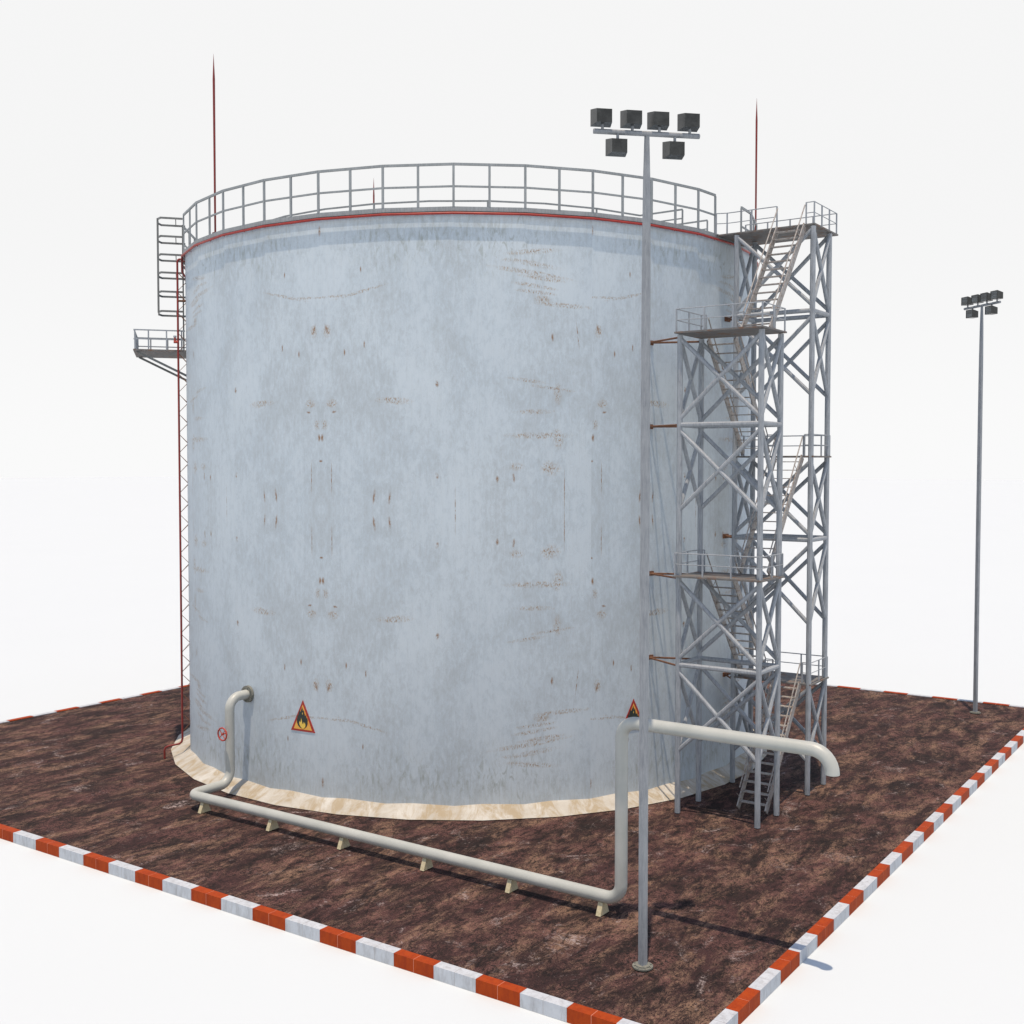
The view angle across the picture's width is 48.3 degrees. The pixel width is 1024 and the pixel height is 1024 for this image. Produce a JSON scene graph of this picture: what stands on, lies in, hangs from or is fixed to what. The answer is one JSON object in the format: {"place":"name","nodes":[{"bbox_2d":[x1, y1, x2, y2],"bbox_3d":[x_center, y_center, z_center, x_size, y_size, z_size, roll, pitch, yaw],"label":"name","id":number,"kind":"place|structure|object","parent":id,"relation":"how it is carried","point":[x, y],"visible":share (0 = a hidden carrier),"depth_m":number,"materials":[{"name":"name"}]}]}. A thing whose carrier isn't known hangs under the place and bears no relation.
{"place":"outdoors","nodes":[
{"label":"outdoors","id":0,"kind":"place"},
{"bbox_2d":[0,477,1023,1023],"bbox_3d":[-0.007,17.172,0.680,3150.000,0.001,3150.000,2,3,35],"label":"floor","id":1,"kind":"structure","parent":0,"point":[928,929],"depth_m":57.38,"materials":[{"name":"white"}]},
{"bbox_2d":[0,680,1023,1023],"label":"ground","id":2,"kind":"structure","parent":0,"point":[738,902],"depth_m":50.23,"materials":[{"name":"brown soil"}]},
{"bbox_2d":[198,802,210,813],"bbox_3d":[-14.923,14.307,55.444,0.205,0.458,0.647,2,3,35],"label":"pipe support","id":3,"kind":"object","parent":2,"relation":"on","point":[204,807],"visible":0.93,"depth_m":55.32,"materials":[{"name":"beige concrete"}]},
{"bbox_2d":[266,819,278,830],"bbox_3d":[-11.062,14.414,52.782,0.205,0.458,0.647,2,3,35],"label":"pipe support","id":4,"kind":"object","parent":2,"relation":"on","point":[272,824],"visible":0.93,"depth_m":52.65,"materials":[{"name":"beige concrete"}]},
{"bbox_2d":[337,837,349,849],"bbox_3d":[-7.404,14.515,50.260,0.205,0.458,0.647,2,3,35],"label":"pipe support","id":5,"kind":"object","parent":2,"relation":"on","point":[343,843],"visible":1,"depth_m":50.12,"materials":[{"name":"beige concrete"}]},
{"bbox_2d":[420,858,432,870],"bbox_3d":[-3.558,14.622,47.609,0.205,0.458,0.647,2,3,35],"label":"pipe support","id":6,"kind":"object","parent":2,"relation":"on","point":[426,864],"visible":1,"depth_m":47.47,"materials":[{"name":"beige concrete"}]},
{"bbox_2d":[171,163,766,819],"bbox_3d":[-2.502,-1.622,71.710,36.467,31.014,36.467,2,3,35],"label":"storage tank","id":7,"kind":"object","parent":2,"relation":"on","point":[413,461],"visible":0.89,"depth_m":55.68,"materials":[{"name":"metal"}]},
{"bbox_2d":[133,329,185,379],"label":"balcony","id":8,"kind":"structure","parent":7,"relation":"attached to","point":[150,353],"depth_m":65.68,"materials":[{"name":"metal"}]},
{"bbox_2d":[156,217,185,349],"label":"caged ladder","id":9,"kind":"object","parent":7,"relation":"attached to","point":[164,272],"visible":0.77,"depth_m":65.99,"materials":[{"name":"metal"}]},
{"bbox_2d":[212,54,215,232],"bbox_3d":[-15.688,-19.378,60.263,0.300,9.432,0.315,2,3,35],"label":"lightning rod","id":10,"kind":"object","parent":7,"relation":"on","point":[214,149],"visible":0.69,"depth_m":60.23,"materials":[{"name":"red paint"}]},
{"bbox_2d":[291,701,314,732],"bbox_3d":[-10.409,10.142,56.885,1.522,1.566,0.035,1,3,29],"label":"warning sign","id":11,"kind":"object","parent":7,"relation":"attached to","point":[302,722],"visible":1,"depth_m":56.86,"materials":[{"name":"yellow metal"}]},
{"bbox_2d":[164,212,758,758],"bbox_3d":[-2.502,-0.474,71.755,34.982,28.716,34.982,2,3,35],"label":"fire pipe","id":12,"kind":"object","parent":7,"relation":"attached to","point":[186,382],"visible":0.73,"depth_m":64.81,"materials":[{"name":"red metal"}]},
{"bbox_2d":[190,685,839,903],"bbox_3d":[-1.646,10.803,48.377,32.639,7.161,4.158,2,3,35],"label":"product pipe","id":13,"kind":"object","parent":7,"relation":"attached to","point":[824,756],"visible":1,"depth_m":43.45,"materials":[{"name":"grey metal"}]},
{"bbox_2d":[626,699,638,717],"bbox_3d":[6.088,10.135,57.249,1.522,1.566,0.035,-1,3,-27],"label":"warning sign","id":14,"kind":"object","parent":7,"relation":"attached to","point":[633,711],"visible":0.45,"depth_m":57.22,"materials":[{"name":"yellow metal"}]},
{"bbox_2d":[755,103,757,259],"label":"lightning rod","id":15,"kind":"object","parent":7,"relation":"on","point":[756,166],"visible":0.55,"depth_m":67.37,"materials":[{"name":"red paint"}]},
{"bbox_2d":[505,879,517,892],"bbox_3d":[-0.015,14.720,45.166,0.205,0.458,0.647,2,3,35],"label":"pipe support","id":16,"kind":"object","parent":2,"relation":"on","point":[511,885],"visible":1,"depth_m":45.03,"materials":[{"name":"beige concrete"}]},
{"bbox_2d":[0,683,1023,1023],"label":"kerb","id":17,"kind":"structure","parent":2,"relation":"on","point":[752,997],"depth_m":42.25,"materials":[{"name":"multicoloured paint"}]},
{"bbox_2d":[596,902,608,916],"bbox_3d":[3.385,14.815,42.822,0.205,0.458,0.647,2,3,35],"label":"pipe support","id":18,"kind":"object","parent":2,"relation":"on","point":[602,909],"visible":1,"depth_m":42.68,"materials":[{"name":"beige concrete"}]},
{"bbox_2d":[590,108,699,970],"bbox_3d":[4.364,1.083,37.698,3.605,28.306,0.700,0,2,-10],"label":"floodlight mast","id":19,"kind":"object","parent":2,"relation":"on","point":[689,123],"visible":1,"depth_m":37.47,"materials":[{"name":"grey metal"}]},
{"bbox_2d":[649,301,786,828],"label":"stair tower","id":20,"kind":"structure","parent":2,"relation":"on","point":[760,332],"depth_m":54.40,"materials":[{"name":"grey metal"}]},
{"bbox_2d":[738,436,803,575],"bbox_3d":[12.853,-0.412,56.529,1.496,6.750,4.686,2,3,35],"label":"stair flight","id":21,"kind":"object","parent":20,"relation":"on","point":[784,513],"visible":0.57,"depth_m":56.25,"materials":[{"name":"metal"}]},
{"bbox_2d":[741,205,805,327],"bbox_3d":[12.858,-11.996,56.070,1.496,6.750,4.686,2,3,35],"label":"stair flight","id":22,"kind":"object","parent":20,"relation":"on","point":[766,261],"visible":0.95,"depth_m":56.10,"materials":[{"name":"metal"}]},
{"bbox_2d":[736,660,800,813],"bbox_3d":[12.848,11.103,56.985,1.496,6.750,4.686,2,3,35],"label":"stair flight","id":23,"kind":"object","parent":2,"relation":"on","point":[751,761],"visible":0.68,"depth_m":56.70,"materials":[{"name":"metal"}]},
{"bbox_2d":[715,201,837,794],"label":"stair tower","id":24,"kind":"structure","parent":2,"relation":"on","point":[755,239],"depth_m":59.51,"materials":[{"name":"grey metal"}]},
{"bbox_2d":[706,553,767,676],"bbox_3d":[11.502,5.367,58.303,1.479,6.750,4.686,2,3,35],"label":"stair flight","id":25,"kind":"object","parent":24,"relation":"on","point":[736,587],"visible":0.66,"depth_m":57.99,"materials":[{"name":"metal"}]},
{"bbox_2d":[707,318,769,455],"bbox_3d":[11.507,-6.235,57.843,1.479,6.750,4.686,2,3,35],"label":"stair flight","id":26,"kind":"object","parent":24,"relation":"on","point":[724,389],"visible":0.63,"depth_m":57.42,"materials":[{"name":"metal"}]},
{"bbox_2d":[961,290,1002,713],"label":"floodlight mast","id":27,"kind":"object","parent":2,"relation":"on","point":[986,297],"visible":1,"depth_m":77.15,"materials":[{"name":"grey metal"}]},
{"bbox_2d":[0,0,1023,479],"label":"sky","id":28,"kind":"structure","parent":0,"point":[903,120],"materials":[{"name":"white"}]}
]}

